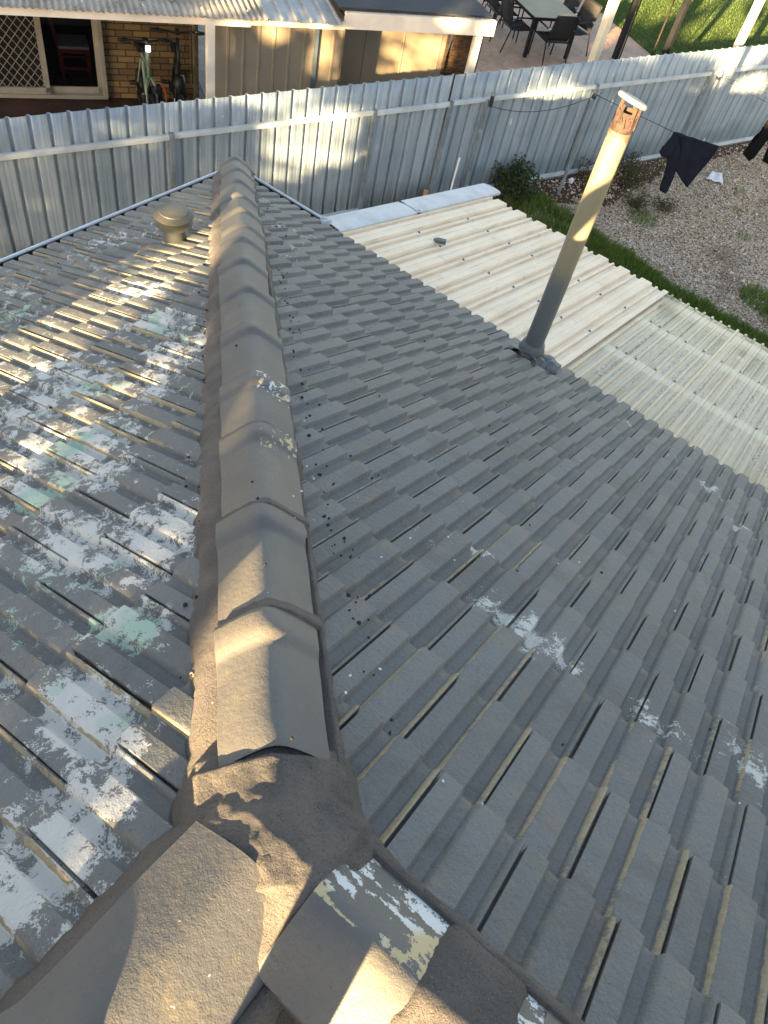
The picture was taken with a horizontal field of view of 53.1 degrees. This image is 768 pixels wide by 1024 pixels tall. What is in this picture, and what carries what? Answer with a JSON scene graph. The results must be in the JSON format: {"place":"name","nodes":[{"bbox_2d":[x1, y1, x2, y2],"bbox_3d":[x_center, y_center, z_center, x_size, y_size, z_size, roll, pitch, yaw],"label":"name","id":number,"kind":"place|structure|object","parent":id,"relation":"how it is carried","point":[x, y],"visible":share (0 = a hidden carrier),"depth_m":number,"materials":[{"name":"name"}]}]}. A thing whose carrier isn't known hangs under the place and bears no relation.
{"place":"outdoors","nodes":[
{"label":"outdoors","id":0,"kind":"place"},
{"bbox_2d":[0,155,767,1023],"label":"tiled house","id":1,"kind":"structure","parent":0,"point":[174,849],"depth_m":2.07,"materials":[{"name":"tile"}]},
{"bbox_2d":[140,203,193,250],"bbox_3d":[-1.380,-1.782,4.932,0.288,0.346,0.307,36,53,16],"label":"roof vent","id":2,"kind":"object","parent":1,"relation":"on","point":[173,222],"visible":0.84,"depth_m":4.82,"materials":[{"name":"metal"}]},
{"bbox_2d":[506,90,646,374],"bbox_3d":[1.206,-1.610,4.785,0.386,1.892,0.232,36,53,16],"label":"flue pipe","id":3,"kind":"object","parent":1,"relation":"attached to","point":[530,346],"visible":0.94,"depth_m":4.63,"materials":[{"name":"metal"}]},
{"bbox_2d":[198,12,749,189],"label":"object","id":4,"kind":"structure","parent":0,"point":[201,60],"depth_m":13.03,"materials":[{"name":"concrete"}]},
{"bbox_2d":[0,15,198,99],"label":"brick house","id":5,"kind":"structure","parent":4,"relation":"on","point":[29,62],"depth_m":11.15,"materials":[{"name":"brown brick"}]},
{"bbox_2d":[0,15,108,99],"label":"sliding door","id":6,"kind":"structure","parent":5,"relation":"in","point":[23,65],"depth_m":10.84,"materials":[{"name":"metal"}]},
{"bbox_2d":[47,17,92,83],"bbox_3d":[-4.608,-6.868,11.218,0.532,0.985,0.432,-10,55,-20],"label":"wooden chair","id":7,"kind":"object","parent":5,"relation":"on","point":[71,44],"visible":0.94,"depth_m":11.22,"materials":[{"name":"red wood"}]},
{"bbox_2d":[0,0,496,98],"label":"porch roof","id":8,"kind":"structure","parent":5,"relation":"attached to","point":[314,14],"depth_m":9.79,"materials":[{"name":"grey metal"}]},
{"bbox_2d":[0,82,205,118],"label":"porch slab","id":9,"kind":"structure","parent":4,"relation":"on","point":[14,107],"depth_m":11.11,"materials":[{"name":"concrete"}]},
{"bbox_2d":[117,37,172,104],"bbox_3d":[-3.304,-6.078,10.816,0.676,1.192,1.246,7,51,-7],"label":"bicycle","id":10,"kind":"object","parent":9,"relation":"on","point":[153,95],"visible":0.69,"depth_m":10.66,"materials":[{"name":"green metal"}]},
{"bbox_2d":[149,27,204,102],"bbox_3d":[-2.964,-6.190,10.904,1.267,1.312,0.678,47,57,24],"label":"bicycle","id":11,"kind":"object","parent":9,"relation":"on","point":[177,86],"visible":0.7,"depth_m":10.69,"materials":[{"name":"black metal"}]},
{"bbox_2d":[215,0,454,97],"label":"garden shed","id":12,"kind":"structure","parent":4,"relation":"on","point":[252,59],"depth_m":10.75,"materials":[{"name":"metal"}]},
{"bbox_2d":[476,0,501,24],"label":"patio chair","id":13,"kind":"object","parent":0,"point":[490,9],"visible":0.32,"depth_m":16.23,"materials":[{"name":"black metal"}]},
{"bbox_2d":[440,0,650,136],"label":"patio","id":14,"kind":"structure","parent":0,"point":[492,58],"depth_m":16.16,"materials":[{"name":"beige concrete"}]},
{"bbox_2d":[442,35,472,119],"bbox_3d":[1.125,-7.119,12.554,0.567,1.523,0.247,-10,55,-20],"label":"brown board","id":15,"kind":"object","parent":14,"relation":"on","point":[457,56],"depth_m":12.25,"materials":[{"name":"brown wood"}]},
{"bbox_2d":[474,18,485,72],"bbox_3d":[1.363,-6.793,12.149,0.070,1.800,0.060,36,53,16],"label":"steel upright","id":16,"kind":"object","parent":14,"relation":"on","point":[479,51],"visible":0.16,"depth_m":11.80,"materials":[{"name":"metal"}]},
{"bbox_2d":[479,0,520,38],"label":"patio chair","id":17,"kind":"object","parent":14,"relation":"on","point":[494,6],"visible":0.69,"depth_m":15.76,"materials":[{"name":"black metal"}]},
{"bbox_2d":[489,0,532,53],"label":"patio chair","id":18,"kind":"object","parent":14,"relation":"on","point":[518,24],"visible":0.91,"depth_m":15.34,"materials":[{"name":"black metal"}]},
{"bbox_2d":[492,0,580,58],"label":"outdoor table","id":19,"kind":"object","parent":14,"relation":"on","point":[542,10],"visible":0.74,"depth_m":15.42,"materials":[{"name":"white metal"}]},
{"bbox_2d":[528,15,580,66],"bbox_3d":[3.387,-9.486,15.326,0.576,0.947,0.658,-10,55,-20],"label":"patio chair","id":20,"kind":"object","parent":14,"relation":"on","point":[562,31],"visible":0.94,"depth_m":15.10,"materials":[{"name":"black metal"}]},
{"bbox_2d":[534,0,581,29],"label":"patio chair","id":21,"kind":"object","parent":14,"relation":"on","point":[572,5],"visible":0.4,"depth_m":16.19,"materials":[{"name":"black metal"}]},
{"bbox_2d":[548,0,602,56],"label":"patio chair","id":22,"kind":"object","parent":14,"relation":"on","point":[589,11],"visible":0.69,"depth_m":15.81,"materials":[{"name":"black metal"}]},
{"bbox_2d":[618,0,641,58],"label":"metal post","id":23,"kind":"object","parent":14,"relation":"on","point":[630,29],"depth_m":13.48,"materials":[{"name":"black metal"}]},
{"bbox_2d":[611,0,690,59],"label":"swing frame","id":24,"kind":"object","parent":14,"relation":"on","point":[671,36],"visible":0.47,"depth_m":13.43,"materials":[{"name":"brown wood"}]},
{"bbox_2d":[651,0,674,55],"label":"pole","id":25,"kind":"object","parent":24,"relation":"hanging from","point":[663,27],"visible":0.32,"depth_m":13.71,"materials":[{"name":"brown wood"}]},
{"bbox_2d":[587,0,764,61],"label":"pergola","id":26,"kind":"object","parent":14,"relation":"on","point":[606,24],"visible":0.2,"depth_m":12.38,"materials":[{"name":"white wood"}]},
{"bbox_2d":[327,183,767,473],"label":"awning roof","id":27,"kind":"structure","parent":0,"point":[493,261],"depth_m":6.77,"materials":[{"name":"beige metal"}]},
{"bbox_2d":[434,237,446,244],"bbox_3d":[0.495,-2.403,6.814,0.115,0.036,0.055,16,50,1],"label":"tile fragment","id":28,"kind":"object","parent":27,"relation":"on","point":[438,240],"visible":1,"depth_m":6.80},
{"bbox_2d":[329,141,767,228],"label":"soil","id":29,"kind":"structure","parent":0,"point":[563,198],"depth_m":12.55,"materials":[{"name":"brown soil"}]},
{"bbox_2d":[450,157,460,189],"bbox_3d":[1.005,-4.803,11.172,0.048,0.721,0.028,36,53,16],"label":"white conduit","id":30,"kind":"object","parent":29,"relation":"on","point":[455,173],"visible":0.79,"depth_m":11.07,"materials":[{"name":"white plastic"}]},
{"bbox_2d":[489,152,542,200],"bbox_3d":[2.042,-5.065,11.655,0.835,0.663,0.888,36,53,16],"label":"shrub","id":31,"kind":"object","parent":29,"relation":"on","point":[506,181],"visible":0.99,"depth_m":11.65,"materials":[{"name":"green plant"}]},
{"bbox_2d":[557,88,602,195],"bbox_3d":[2.922,-5.535,11.614,0.146,1.640,0.070,36,53,16],"label":"clothes pole","id":32,"kind":"object","parent":29,"relation":"on","point":[594,96],"visible":1,"depth_m":11.53,"materials":[{"name":"metal"}]},
{"bbox_2d":[492,97,591,111],"bbox_3d":[2.249,-5.761,10.851,1.685,0.226,0.009,-12,55,-21],"label":"clothes line","id":33,"kind":"object","parent":32,"relation":"attached to","point":[539,111],"visible":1,"depth_m":10.90,"materials":[{"name":"grey metal"}]},
{"bbox_2d":[596,95,763,156],"bbox_3d":[5.276,-5.043,10.764,4.861,0.108,0.457,19,50,3],"label":"clothes line","id":34,"kind":"object","parent":32,"relation":"attached to","point":[672,131],"visible":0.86,"depth_m":10.76,"materials":[{"name":"grey metal"}]},
{"bbox_2d":[659,132,718,192],"bbox_3d":[4.253,-4.965,11.012,0.763,0.828,0.113,7,51,-7],"label":"hanging jumper","id":35,"kind":"object","parent":34,"relation":"hanging from","point":[688,158],"visible":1,"depth_m":10.89,"materials":[{"name":"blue fabric"}]},
{"bbox_2d":[742,120,767,163],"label":"hanging trousers","id":36,"kind":"object","parent":34,"relation":"hanging from","point":[755,145],"visible":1,"depth_m":10.65,"materials":[{"name":"black fabric"}]},
{"bbox_2d":[578,173,590,190],"bbox_3d":[3.364,-5.305,12.373,0.450,0.334,0.489,36,53,16],"label":"weed","id":37,"kind":"object","parent":29,"relation":"on","point":[587,179],"visible":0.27,"depth_m":12.40,"materials":[{"name":"green plant"}]},
{"bbox_2d":[575,155,594,179],"bbox_3d":[3.261,-5.625,12.565,0.337,0.372,0.371,36,53,16],"label":"weed","id":38,"kind":"object","parent":29,"relation":"on","point":[583,172],"visible":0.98,"depth_m":12.60,"materials":[{"name":"green plant"}]},
{"bbox_2d":[616,162,649,189],"bbox_3d":[4.099,-5.551,12.703,0.581,0.359,0.589,17,50,2],"label":"weed","id":39,"kind":"object","parent":29,"relation":"on","point":[635,174],"visible":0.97,"depth_m":12.72,"materials":[{"name":"green plant"}]},
{"bbox_2d":[619,149,647,175],"bbox_3d":[4.184,-5.932,13.011,0.519,0.398,0.567,-2,52,-14],"label":"weed","id":40,"kind":"object","parent":29,"relation":"on","point":[632,158],"visible":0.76,"depth_m":13.01,"materials":[{"name":"green plant"}]},
{"bbox_2d":[689,71,722,136],"bbox_3d":[5.421,-6.781,13.236,0.074,1.540,0.074,36,53,16],"label":"clothes pole","id":41,"kind":"object","parent":29,"relation":"on","point":[718,77],"visible":0.9,"depth_m":13.01,"materials":[{"name":"metal"}]},
{"bbox_2d":[496,140,767,477],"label":"ground","id":42,"kind":"structure","parent":0,"point":[757,461],"depth_m":11.61,"materials":[{"name":"grey gravel"}]},
{"bbox_2d":[0,44,767,258],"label":"steel fence","id":43,"kind":"object","parent":42,"relation":"on","point":[322,151],"visible":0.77,"depth_m":10.07,"materials":[{"name":"metal"}]},
{"bbox_2d":[488,92,495,106],"bbox_3d":[1.473,-5.625,10.498,0.050,0.180,0.045,36,53,16],"label":"line tensioner","id":44,"kind":"object","parent":43,"relation":"attached to","point":[493,94],"visible":1,"depth_m":10.48,"materials":[{"name":"black plastic"}]},
{"bbox_2d":[493,184,767,387],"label":"grass","id":45,"kind":"structure","parent":42,"relation":"on","point":[619,255],"depth_m":11.15,"materials":[{"name":"green plant"}]},
{"bbox_2d":[621,181,657,211],"bbox_3d":[4.074,-5.053,12.319,0.583,0.405,0.671,36,53,16],"label":"weed","id":46,"kind":"object","parent":42,"relation":"on","point":[638,201],"visible":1,"depth_m":12.26,"materials":[{"name":"green plant"}]},
{"bbox_2d":[523,142,767,332],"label":"pebbles","id":47,"kind":"object","parent":42,"relation":"on","point":[697,236],"visible":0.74,"depth_m":12.30,"materials":[{"name":"grey gravel"}]},
{"bbox_2d":[644,155,665,183],"bbox_3d":[4.567,-5.776,12.869,0.269,0.535,0.390,0,52,-12],"label":"weed","id":48,"kind":"object","parent":42,"relation":"on","point":[653,175],"visible":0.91,"depth_m":12.85,"materials":[{"name":"green plant"}]},
{"bbox_2d":[650,194,679,214],"bbox_3d":[4.570,-4.950,12.460,0.525,0.215,0.481,-13,56,-22],"label":"weed","id":49,"kind":"object","parent":42,"relation":"on","point":[663,204],"visible":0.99,"depth_m":12.47,"materials":[{"name":"green plant"}]},
{"bbox_2d":[706,171,722,183],"bbox_3d":[5.840,-5.940,13.586,0.312,0.042,0.436,17,50,2],"label":"white cloth","id":50,"kind":"object","parent":42,"relation":"on","point":[715,176],"visible":1,"depth_m":13.56,"materials":[{"name":"white fabric"}]},
{"bbox_2d":[574,367,767,555],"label":"gutter","id":51,"kind":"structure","parent":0,"point":[662,421],"depth_m":9.13,"materials":[{"name":"metal"}]},
{"bbox_2d":[594,0,767,54],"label":"grass","id":52,"kind":"structure","parent":0,"point":[636,37],"depth_m":18.68,"materials":[{"name":"green plant"}]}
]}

